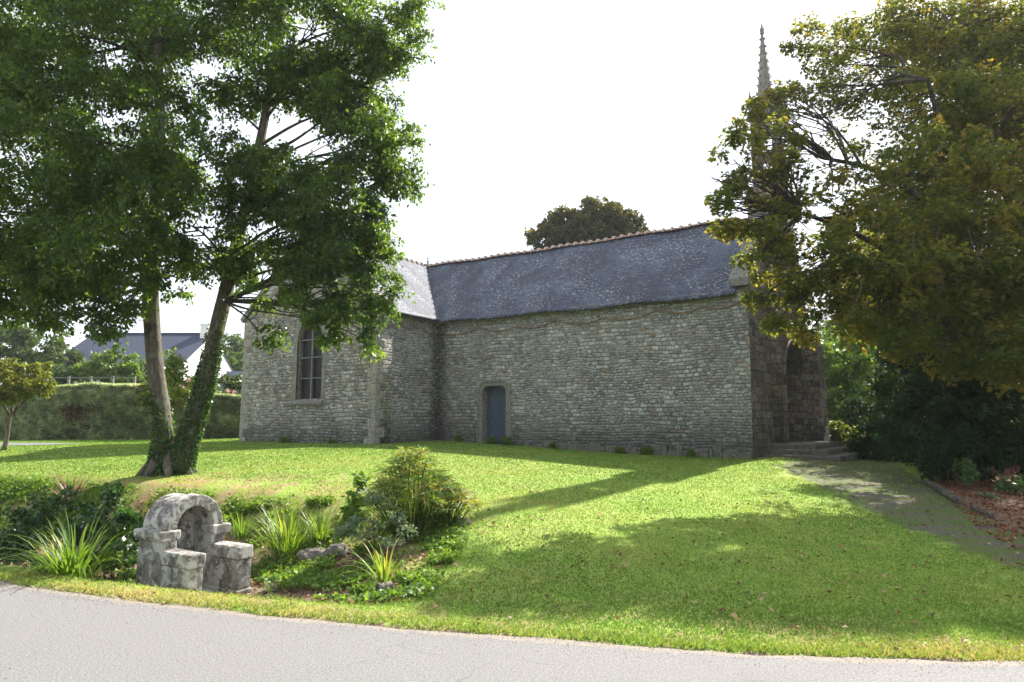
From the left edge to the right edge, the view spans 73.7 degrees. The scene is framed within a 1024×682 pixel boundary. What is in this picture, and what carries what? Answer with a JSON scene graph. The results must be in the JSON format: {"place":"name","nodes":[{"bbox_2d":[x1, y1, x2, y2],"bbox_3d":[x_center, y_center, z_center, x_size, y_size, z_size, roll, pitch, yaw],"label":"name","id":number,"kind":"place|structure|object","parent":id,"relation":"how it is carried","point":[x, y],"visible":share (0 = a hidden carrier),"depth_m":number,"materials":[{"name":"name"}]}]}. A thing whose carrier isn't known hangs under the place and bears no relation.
{"place":"outdoors","nodes":[
{"label":"outdoors","id":0,"kind":"place"},
{"bbox_2d":[0,443,76,445],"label":"driveway","id":1,"kind":"structure","parent":0,"point":[33,443],"depth_m":24.38,"materials":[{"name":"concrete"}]},
{"bbox_2d":[0,438,1023,661],"bbox_3d":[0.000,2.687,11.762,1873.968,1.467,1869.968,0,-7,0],"label":"ground","id":2,"kind":"structure","parent":0,"point":[1000,548],"depth_m":8.62,"materials":[{"name":"green plant"}]},
{"bbox_2d":[0,357,60,449],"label":"clipped tree","id":3,"kind":"object","parent":2,"relation":"on","point":[16,387],"visible":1,"depth_m":21.28,"materials":[{"name":"green plant"}]},
{"bbox_2d":[0,322,85,382],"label":"broadleaf tree","id":4,"kind":"object","parent":2,"relation":"on","point":[22,350],"visible":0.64,"depth_m":47.12,"materials":[{"name":"green plant"}]},
{"bbox_2d":[0,484,114,570],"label":"ivy shrub","id":5,"kind":"object","parent":2,"relation":"on","point":[30,518],"visible":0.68,"depth_m":8.74,"materials":[{"name":"green plant"}]},
{"bbox_2d":[51,367,77,385],"bbox_3d":[-26.178,3.491,39.800,1.530,3.917,1.438,-4,-8,27],"label":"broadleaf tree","id":6,"kind":"object","parent":2,"relation":"on","point":[61,373],"visible":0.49,"depth_m":39.74,"materials":[{"name":"green plant"}]},
{"bbox_2d":[0,507,146,585],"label":"daylily clump","id":7,"kind":"object","parent":2,"relation":"on","point":[69,561],"visible":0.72,"depth_m":7.37,"materials":[{"name":"green plant"}]},
{"bbox_2d":[46,466,100,499],"bbox_3d":[-7.885,2.549,12.205,1.115,0.712,1.031,-4,-8,31],"label":"red flax","id":8,"kind":"object","parent":2,"relation":"on","point":[61,486],"visible":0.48,"depth_m":12.24,"materials":[{"name":"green plant"}]},
{"bbox_2d":[45,376,135,383],"bbox_3d":[-21.603,3.404,34.843,4.598,3.218,0.100,0,-7,0],"label":"garden fence","id":9,"kind":"object","parent":2,"relation":"on","point":[91,377],"visible":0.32,"depth_m":35.00,"materials":[{"name":"wood"}]},
{"bbox_2d":[56,479,144,582],"bbox_3d":[-4.732,2.344,8.083,1.314,1.335,0.864,-5,-9,36],"label":"ivy shrub","id":10,"kind":"object","parent":2,"relation":"on","point":[127,518],"visible":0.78,"depth_m":8.00,"materials":[{"name":"green plant"}]},
{"bbox_2d":[71,342,147,383],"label":"garden tree","id":11,"kind":"object","parent":2,"relation":"on","point":[104,362],"visible":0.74,"depth_m":41.52,"materials":[{"name":"green plant"}]},
{"bbox_2d":[0,381,240,439],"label":"clipped hedge","id":12,"kind":"object","parent":2,"relation":"on","point":[93,410],"visible":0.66,"depth_m":30.77,"materials":[{"name":"green plant"}]},
{"bbox_2d":[51,323,232,383],"bbox_3d":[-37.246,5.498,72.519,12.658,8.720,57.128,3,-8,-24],"label":"white house","id":13,"kind":"structure","parent":2,"relation":"on","point":[188,346],"depth_m":50.88,"materials":[{"name":"stone"}]},
{"bbox_2d":[141,363,167,382],"bbox_3d":[-21.165,3.278,39.962,1.837,4.234,1.519,0,-7,0],"label":"garden tree","id":14,"kind":"object","parent":2,"relation":"on","point":[145,369],"visible":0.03,"depth_m":39.69,"materials":[{"name":"green plant"}]},
{"bbox_2d":[133,380,189,411],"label":"topiary bush","id":15,"kind":"object","parent":2,"relation":"on","point":[143,390],"visible":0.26,"depth_m":29.26,"materials":[{"name":"green plant"}]},
{"bbox_2d":[163,347,193,406],"bbox_3d":[-11.896,1.899,23.908,1.293,3.408,1.026,0,-7,0],"label":"young tree","id":16,"kind":"object","parent":2,"relation":"on","point":[173,369],"visible":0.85,"depth_m":23.96,"materials":[{"name":"green plant"}]},
{"bbox_2d":[179,378,193,390],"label":"rose bush","id":17,"kind":"object","parent":2,"relation":"on","point":[191,384],"visible":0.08,"depth_m":34.37,"materials":[{"name":"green plant"}]},
{"bbox_2d":[133,493,252,594],"bbox_3d":[-3.589,2.350,7.729,1.022,1.206,0.874,-4,-8,32],"label":"stone fountain","id":18,"kind":"object","parent":2,"relation":"on","point":[180,536],"visible":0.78,"depth_m":7.67,"materials":[{"name":"stone"}]},
{"bbox_2d":[214,384,225,393],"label":"rose bush","id":19,"kind":"object","parent":2,"relation":"on","point":[221,390],"visible":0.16,"depth_m":34.18,"materials":[{"name":"green plant"}]},
{"bbox_2d":[0,0,445,476],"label":"twin trunk tree","id":20,"kind":"object","parent":2,"relation":"on","point":[331,96],"visible":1,"depth_m":12.60,"materials":[{"name":"green plant"}]},
{"bbox_2d":[143,279,228,475],"bbox_3d":[-6.398,0.717,13.389,1.607,3.898,0.686,0,-7,0],"label":"ivy","id":21,"kind":"object","parent":20,"relation":"attached to","point":[191,399],"visible":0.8,"depth_m":13.09,"materials":[{"name":"green plant"}]},
{"bbox_2d":[0,485,454,604],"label":"leaf litter","id":22,"kind":"object","parent":2,"relation":"on","point":[314,589],"visible":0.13,"depth_m":8.10,"materials":[{"name":"plant"}]},
{"bbox_2d":[216,371,241,388],"bbox_3d":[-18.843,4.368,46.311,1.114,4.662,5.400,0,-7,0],"label":"outbuilding","id":23,"kind":"structure","parent":2,"relation":"on","point":[232,373],"depth_m":46.23,"materials":[{"name":"stone"}]},
{"bbox_2d":[222,513,235,523],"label":"leafy weed","id":24,"kind":"object","parent":2,"relation":"on","point":[229,517],"visible":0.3,"depth_m":9.98,"materials":[{"name":"green plant"}]},
{"bbox_2d":[217,370,241,392],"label":"climbing shrub","id":25,"kind":"object","parent":2,"relation":"on","point":[225,380],"visible":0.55,"depth_m":35.84,"materials":[{"name":"green plant"}]},
{"bbox_2d":[221,333,243,359],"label":"distant tree","id":26,"kind":"object","parent":2,"relation":"on","point":[236,343],"visible":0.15,"depth_m":69.93,"materials":[{"name":"green plant"}]},
{"bbox_2d":[225,388,240,394],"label":"rose bush","id":27,"kind":"object","parent":2,"relation":"on","point":[228,391],"visible":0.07,"depth_m":34.42,"materials":[{"name":"pink plant"}]},
{"bbox_2d":[225,347,242,370],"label":"distant tree","id":28,"kind":"object","parent":2,"relation":"on","point":[236,364],"visible":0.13,"depth_m":65.33,"materials":[{"name":"green plant"}]},
{"bbox_2d":[0,474,470,603],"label":"ground cover","id":29,"kind":"object","parent":2,"relation":"on","point":[446,534],"visible":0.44,"depth_m":8.53,"materials":[{"name":"green plant"}]},
{"bbox_2d":[225,510,260,539],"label":"iris clump","id":30,"kind":"object","parent":2,"relation":"on","point":[240,532],"visible":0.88,"depth_m":9.60,"materials":[{"name":"green plant"}]},
{"bbox_2d":[239,497,272,513],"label":"leafy weed","id":31,"kind":"object","parent":2,"relation":"on","point":[250,506],"visible":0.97,"depth_m":10.14,"materials":[{"name":"green plant"}]},
{"bbox_2d":[254,580,280,594],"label":"sedge tuft","id":32,"kind":"object","parent":2,"relation":"on","point":[269,589],"visible":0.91,"depth_m":7.69,"materials":[{"name":"green plant"}]},
{"bbox_2d":[232,502,332,556],"bbox_3d":[-2.976,2.454,9.037,1.336,0.732,1.438,-6,-9,43],"label":"iris clump","id":33,"kind":"object","parent":2,"relation":"on","point":[289,539],"visible":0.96,"depth_m":8.97,"materials":[{"name":"green plant"}]},
{"bbox_2d":[278,435,290,442],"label":"wall weed","id":34,"kind":"object","parent":2,"relation":"on","point":[282,439],"depth_m":25.29,"materials":[{"name":"green plant"}]},
{"bbox_2d":[285,566,309,576],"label":"leafy weed","id":35,"kind":"object","parent":2,"relation":"on","point":[298,569],"visible":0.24,"depth_m":8.28,"materials":[{"name":"green plant"}]},
{"bbox_2d":[296,547,325,563],"bbox_3d":[-2.547,2.787,8.883,0.502,0.188,0.372,8,-9,-18],"label":"garden rock","id":36,"kind":"object","parent":2,"relation":"on","point":[307,553],"visible":0.49,"depth_m":8.76,"materials":[{"name":"grey stone"}]},
{"bbox_2d":[284,500,342,543],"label":"iris clump","id":37,"kind":"object","parent":2,"relation":"on","point":[319,531],"visible":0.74,"depth_m":9.22,"materials":[{"name":"green plant"}]},
{"bbox_2d":[302,493,336,507],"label":"leafy weed","id":38,"kind":"object","parent":2,"relation":"on","point":[313,501],"visible":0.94,"depth_m":10.05,"materials":[{"name":"green plant"}]},
{"bbox_2d":[310,555,338,569],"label":"sedge tuft","id":39,"kind":"object","parent":2,"relation":"on","point":[330,565],"visible":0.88,"depth_m":8.46,"materials":[{"name":"green plant"}]},
{"bbox_2d":[325,438,335,443],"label":"wall weed","id":40,"kind":"object","parent":2,"relation":"on","point":[330,440],"depth_m":24.07,"materials":[{"name":"green plant"}]},
{"bbox_2d":[323,543,348,558],"bbox_3d":[-2.257,2.713,8.841,0.318,0.188,0.260,6,-7,2],"label":"garden rock","id":41,"kind":"object","parent":2,"relation":"on","point":[333,549],"visible":0.79,"depth_m":8.75,"materials":[{"name":"grey stone"}]},
{"bbox_2d":[333,471,371,540],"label":"vine plant","id":42,"kind":"object","parent":2,"relation":"on","point":[351,506],"visible":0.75,"depth_m":8.56,"materials":[{"name":"green plant"}]},
{"bbox_2d":[347,577,381,595],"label":"leafy weed","id":43,"kind":"object","parent":2,"relation":"on","point":[369,586],"visible":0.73,"depth_m":6.77,"materials":[{"name":"green plant"}]},
{"bbox_2d":[351,540,379,556],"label":"leafy weed","id":44,"kind":"object","parent":2,"relation":"on","point":[361,549],"visible":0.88,"depth_m":8.68,"materials":[{"name":"green plant"}]},
{"bbox_2d":[331,486,418,547],"bbox_3d":[-1.515,2.187,8.286,1.115,0.810,0.976,-3,-8,26],"label":"leafy shrub","id":45,"kind":"object","parent":2,"relation":"on","point":[402,525],"visible":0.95,"depth_m":8.23,"materials":[{"name":"green plant"}]},
{"bbox_2d":[332,537,426,583],"bbox_3d":[-1.349,2.346,7.200,1.097,0.529,0.966,0,-7,0],"label":"daylily clump","id":46,"kind":"object","parent":2,"relation":"on","point":[383,572],"visible":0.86,"depth_m":7.11,"materials":[{"name":"green plant"}]},
{"bbox_2d":[376,581,393,591],"bbox_3d":[-1.271,2.476,6.846,0.198,0.116,0.248,9,-10,-22],"label":"garden rock","id":47,"kind":"object","parent":2,"relation":"on","point":[388,584],"visible":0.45,"depth_m":6.80,"materials":[{"name":"grey stone"}]},
{"bbox_2d":[391,568,425,586],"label":"leafy weed","id":48,"kind":"object","parent":2,"relation":"on","point":[404,576],"visible":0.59,"depth_m":6.76,"materials":[{"name":"green plant"}]},
{"bbox_2d":[359,443,468,538],"bbox_3d":[-1.331,1.941,8.990,1.532,1.232,1.505,7,-10,-45],"label":"umbrella sedge","id":49,"kind":"object","parent":2,"relation":"on","point":[399,492],"visible":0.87,"depth_m":8.76,"materials":[{"name":"green plant"}]},
{"bbox_2d":[422,548,462,564],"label":"leafy weed","id":50,"kind":"object","parent":2,"relation":"on","point":[447,556],"visible":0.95,"depth_m":7.40,"materials":[{"name":"green plant"}]},
{"bbox_2d":[412,484,484,527],"bbox_3d":[-0.856,2.146,9.036,1.087,0.653,1.103,0,-7,0],"label":"umbrella sedge","id":51,"kind":"object","parent":2,"relation":"on","point":[457,512],"visible":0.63,"depth_m":8.88,"materials":[{"name":"green plant"}]},
{"bbox_2d":[454,435,463,441],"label":"wall weed","id":52,"kind":"object","parent":2,"relation":"on","point":[457,438],"depth_m":25.35,"materials":[{"name":"green plant"}]},
{"bbox_2d":[455,518,470,525],"bbox_3d":[-0.661,2.396,9.029,0.248,0.101,0.216,8,-9,-17],"label":"garden rock","id":53,"kind":"object","parent":2,"relation":"on","point":[469,521],"visible":0.43,"depth_m":8.99,"materials":[{"name":"grey stone"}]},
{"bbox_2d":[485,436,498,443],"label":"wall weed","id":54,"kind":"object","parent":2,"relation":"on","point":[490,440],"depth_m":24.46,"materials":[{"name":"green plant"}]},
{"bbox_2d":[500,435,512,444],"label":"wall weed","id":55,"kind":"object","parent":2,"relation":"on","point":[506,440],"depth_m":24.11,"materials":[{"name":"green plant"}]},
{"bbox_2d":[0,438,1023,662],"bbox_3d":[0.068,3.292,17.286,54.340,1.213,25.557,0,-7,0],"label":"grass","id":56,"kind":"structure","parent":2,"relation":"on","point":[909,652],"depth_m":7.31,"materials":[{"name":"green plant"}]},
{"bbox_2d":[6,447,1023,654],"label":"leaf fragments","id":57,"kind":"object","parent":2,"relation":"on","point":[781,616],"visible":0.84,"depth_m":9.11,"materials":[{"name":"brown plant"}]},
{"bbox_2d":[239,24,862,461],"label":"stone chapel","id":58,"kind":"structure","parent":2,"relation":"on","point":[723,382],"depth_m":24.10,"materials":[{"name":"stone"}]},
{"bbox_2d":[297,321,321,398],"bbox_3d":[-7.436,0.654,25.528,1.360,3.040,0.170,-4,-8,32],"label":"window","id":59,"kind":"structure","parent":58,"relation":"in","point":[310,358],"depth_m":25.62,"materials":[{"name":"glass"}]},
{"bbox_2d":[380,321,437,333],"bbox_3d":[-3.757,-0.513,25.187,0.036,0.255,3.241,-4,-8,32],"label":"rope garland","id":60,"kind":"object","parent":58,"relation":"attached to","point":[411,328],"visible":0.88,"depth_m":25.25},
{"bbox_2d":[487,386,505,443],"bbox_3d":[-0.486,2.713,25.147,1.020,2.100,0.076,-4,-8,32],"label":"door","id":61,"kind":"structure","parent":58,"relation":"in","point":[493,395],"depth_m":25.21,"materials":[{"name":"blue paint"}]},
{"bbox_2d":[438,300,741,334],"bbox_3d":[2.041,-0.718,23.544,11.551,0.340,0.034,-4,-8,32],"label":"rope garland","id":62,"kind":"object","parent":58,"relation":"attached to","point":[594,320],"visible":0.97,"depth_m":23.03},
{"bbox_2d":[547,442,556,448],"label":"wall weed","id":63,"kind":"object","parent":2,"relation":"on","point":[552,444],"depth_m":23.13,"materials":[{"name":"green plant"}]},
{"bbox_2d":[524,195,650,249],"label":"autumn tree","id":64,"kind":"object","parent":2,"relation":"on","point":[593,219],"visible":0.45,"depth_m":46.03,"materials":[{"name":"green plant"}]},
{"bbox_2d":[613,446,626,453],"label":"wall weed","id":65,"kind":"object","parent":2,"relation":"on","point":[621,450],"depth_m":21.82,"materials":[{"name":"green plant"}]},
{"bbox_2d":[638,447,653,454],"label":"wall weed","id":66,"kind":"object","parent":2,"relation":"on","point":[646,450],"depth_m":21.35,"materials":[{"name":"green plant"}]},
{"bbox_2d":[685,449,694,456],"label":"wall weed","id":67,"kind":"object","parent":2,"relation":"on","point":[689,453],"depth_m":20.63,"materials":[{"name":"green plant"}]},
{"bbox_2d":[729,613,737,620],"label":"fallen leaf","id":68,"kind":"object","parent":2,"relation":"on","point":[734,615],"visible":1,"depth_m":5.47,"materials":[{"name":"beige plant"}]},
{"bbox_2d":[811,319,847,341],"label":"woodland tree","id":69,"kind":"object","parent":2,"relation":"on","point":[827,325],"visible":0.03,"depth_m":59.56,"materials":[{"name":"green plant"}]},
{"bbox_2d":[810,325,879,431],"bbox_3d":[17.890,2.429,37.702,5.399,7.504,7.538,-4,-8,29],"label":"woodland tree","id":70,"kind":"object","parent":2,"relation":"on","point":[846,377],"visible":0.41,"depth_m":36.47,"materials":[{"name":"green plant"}]},
{"bbox_2d":[829,419,866,449],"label":"round bush","id":71,"kind":"object","parent":2,"relation":"on","point":[842,435],"visible":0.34,"depth_m":26.93,"materials":[{"name":"green plant"}]},
{"bbox_2d":[703,0,1023,474],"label":"chestnut tree","id":72,"kind":"object","parent":2,"relation":"on","point":[932,276],"visible":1,"depth_m":13.87,"materials":[{"name":"green plant"}]},
{"bbox_2d":[815,186,924,422],"bbox_3d":[16.056,-0.991,28.416,5.630,11.168,6.822,7,-10,-44],"label":"woodland tree","id":73,"kind":"object","parent":2,"relation":"on","point":[902,372],"depth_m":28.96,"materials":[{"name":"green plant"}]},
{"bbox_2d":[835,346,919,440],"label":"woodland tree","id":74,"kind":"object","parent":2,"relation":"on","point":[881,368],"visible":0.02,"depth_m":42.43,"materials":[{"name":"green plant"}]},
{"bbox_2d":[834,368,925,448],"bbox_3d":[17.784,3.240,32.211,4.651,5.335,6.581,-3,-8,23],"label":"woodland tree","id":75,"kind":"object","parent":2,"relation":"on","point":[855,406],"visible":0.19,"depth_m":32.28,"materials":[{"name":"green plant"}]},
{"bbox_2d":[844,414,920,462],"bbox_3d":[11.833,3.245,21.781,2.578,1.863,3.058,-4,-8,29],"label":"rhododendron","id":76,"kind":"object","parent":2,"relation":"on","point":[869,443],"visible":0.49,"depth_m":22.32,"materials":[{"name":"green plant"}]},
{"bbox_2d":[866,342,942,442],"bbox_3d":[17.504,1.312,27.683,8.178,6.930,5.724,7,-10,-44],"label":"woodland tree","id":77,"kind":"object","parent":2,"relation":"on","point":[880,386],"visible":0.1,"depth_m":27.29,"materials":[{"name":"green plant"}]},
{"bbox_2d":[924,479,962,503],"bbox_3d":[7.756,2.701,12.312,0.130,0.228,2.344,-3,-7,20],"label":"edging log","id":78,"kind":"object","parent":2,"relation":"on","point":[946,493],"visible":0.99,"depth_m":12.04,"materials":[{"name":"grey wood"}]},
{"bbox_2d":[868,359,1023,483],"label":"evergreen shrub","id":79,"kind":"object","parent":2,"relation":"on","point":[956,426],"visible":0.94,"depth_m":14.24,"materials":[{"name":"green plant"}]},
{"bbox_2d":[906,380,1023,456],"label":"woodland tree","id":80,"kind":"object","parent":2,"relation":"on","point":[917,441],"visible":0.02,"depth_m":20.06,"materials":[{"name":"green plant"}]},
{"bbox_2d":[952,457,982,488],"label":"young shrub","id":81,"kind":"object","parent":2,"relation":"on","point":[968,470],"visible":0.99,"depth_m":12.95,"materials":[{"name":"green plant"}]},
{"bbox_2d":[914,463,1023,548],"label":"leaf litter","id":82,"kind":"object","parent":2,"relation":"on","point":[995,508],"visible":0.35,"depth_m":11.20,"materials":[{"name":"brown plant"}]},
{"bbox_2d":[922,332,1017,448],"bbox_3d":[18.822,1.081,25.830,8.169,7.199,6.816,0,-7,0],"label":"woodland tree","id":83,"kind":"object","parent":2,"relation":"on","point":[932,357],"visible":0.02,"depth_m":25.61,"materials":[{"name":"green plant"}]},
{"bbox_2d":[969,505,994,518],"bbox_3d":[7.184,2.612,10.437,0.080,0.109,0.778,-2,-7,14],"label":"edging log","id":84,"kind":"object","parent":2,"relation":"on","point":[981,511],"visible":0.92,"depth_m":10.38,"materials":[{"name":"grey wood"}]},
{"bbox_2d":[956,353,1023,481],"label":"evergreen shrub","id":85,"kind":"object","parent":2,"relation":"on","point":[1015,438],"visible":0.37,"depth_m":14.57,"materials":[{"name":"green plant"}]},
{"bbox_2d":[976,490,1006,501],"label":"young shrub","id":86,"kind":"object","parent":2,"relation":"on","point":[992,497],"visible":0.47,"depth_m":11.79,"materials":[{"name":"green plant"}]},
{"bbox_2d":[974,226,1023,465],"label":"woodland tree","id":87,"kind":"object","parent":2,"relation":"on","point":[1011,389],"visible":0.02,"depth_m":19.28,"materials":[{"name":"green plant"}]},
{"bbox_2d":[993,473,1023,495],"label":"young shrub","id":88,"kind":"object","parent":2,"relation":"on","point":[1016,483],"visible":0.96,"depth_m":12.38,"materials":[{"name":"green plant"}]},
{"bbox_2d":[0,582,1023,681],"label":"road","id":89,"kind":"structure","parent":0,"point":[149,638],"depth_m":4.72,"materials":[{"name":"grey asphalt"}]},
{"bbox_2d":[0,580,1023,681],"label":"road grit","id":90,"kind":"object","parent":89,"relation":"on","point":[459,633],"visible":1,"depth_m":5.10,"materials":[{"name":"grey gravel"}]},
{"bbox_2d":[0,0,1023,384],"label":"sky","id":91,"kind":"structure","parent":0,"point":[528,109],"materials":[{"name":"white"}]}
]}

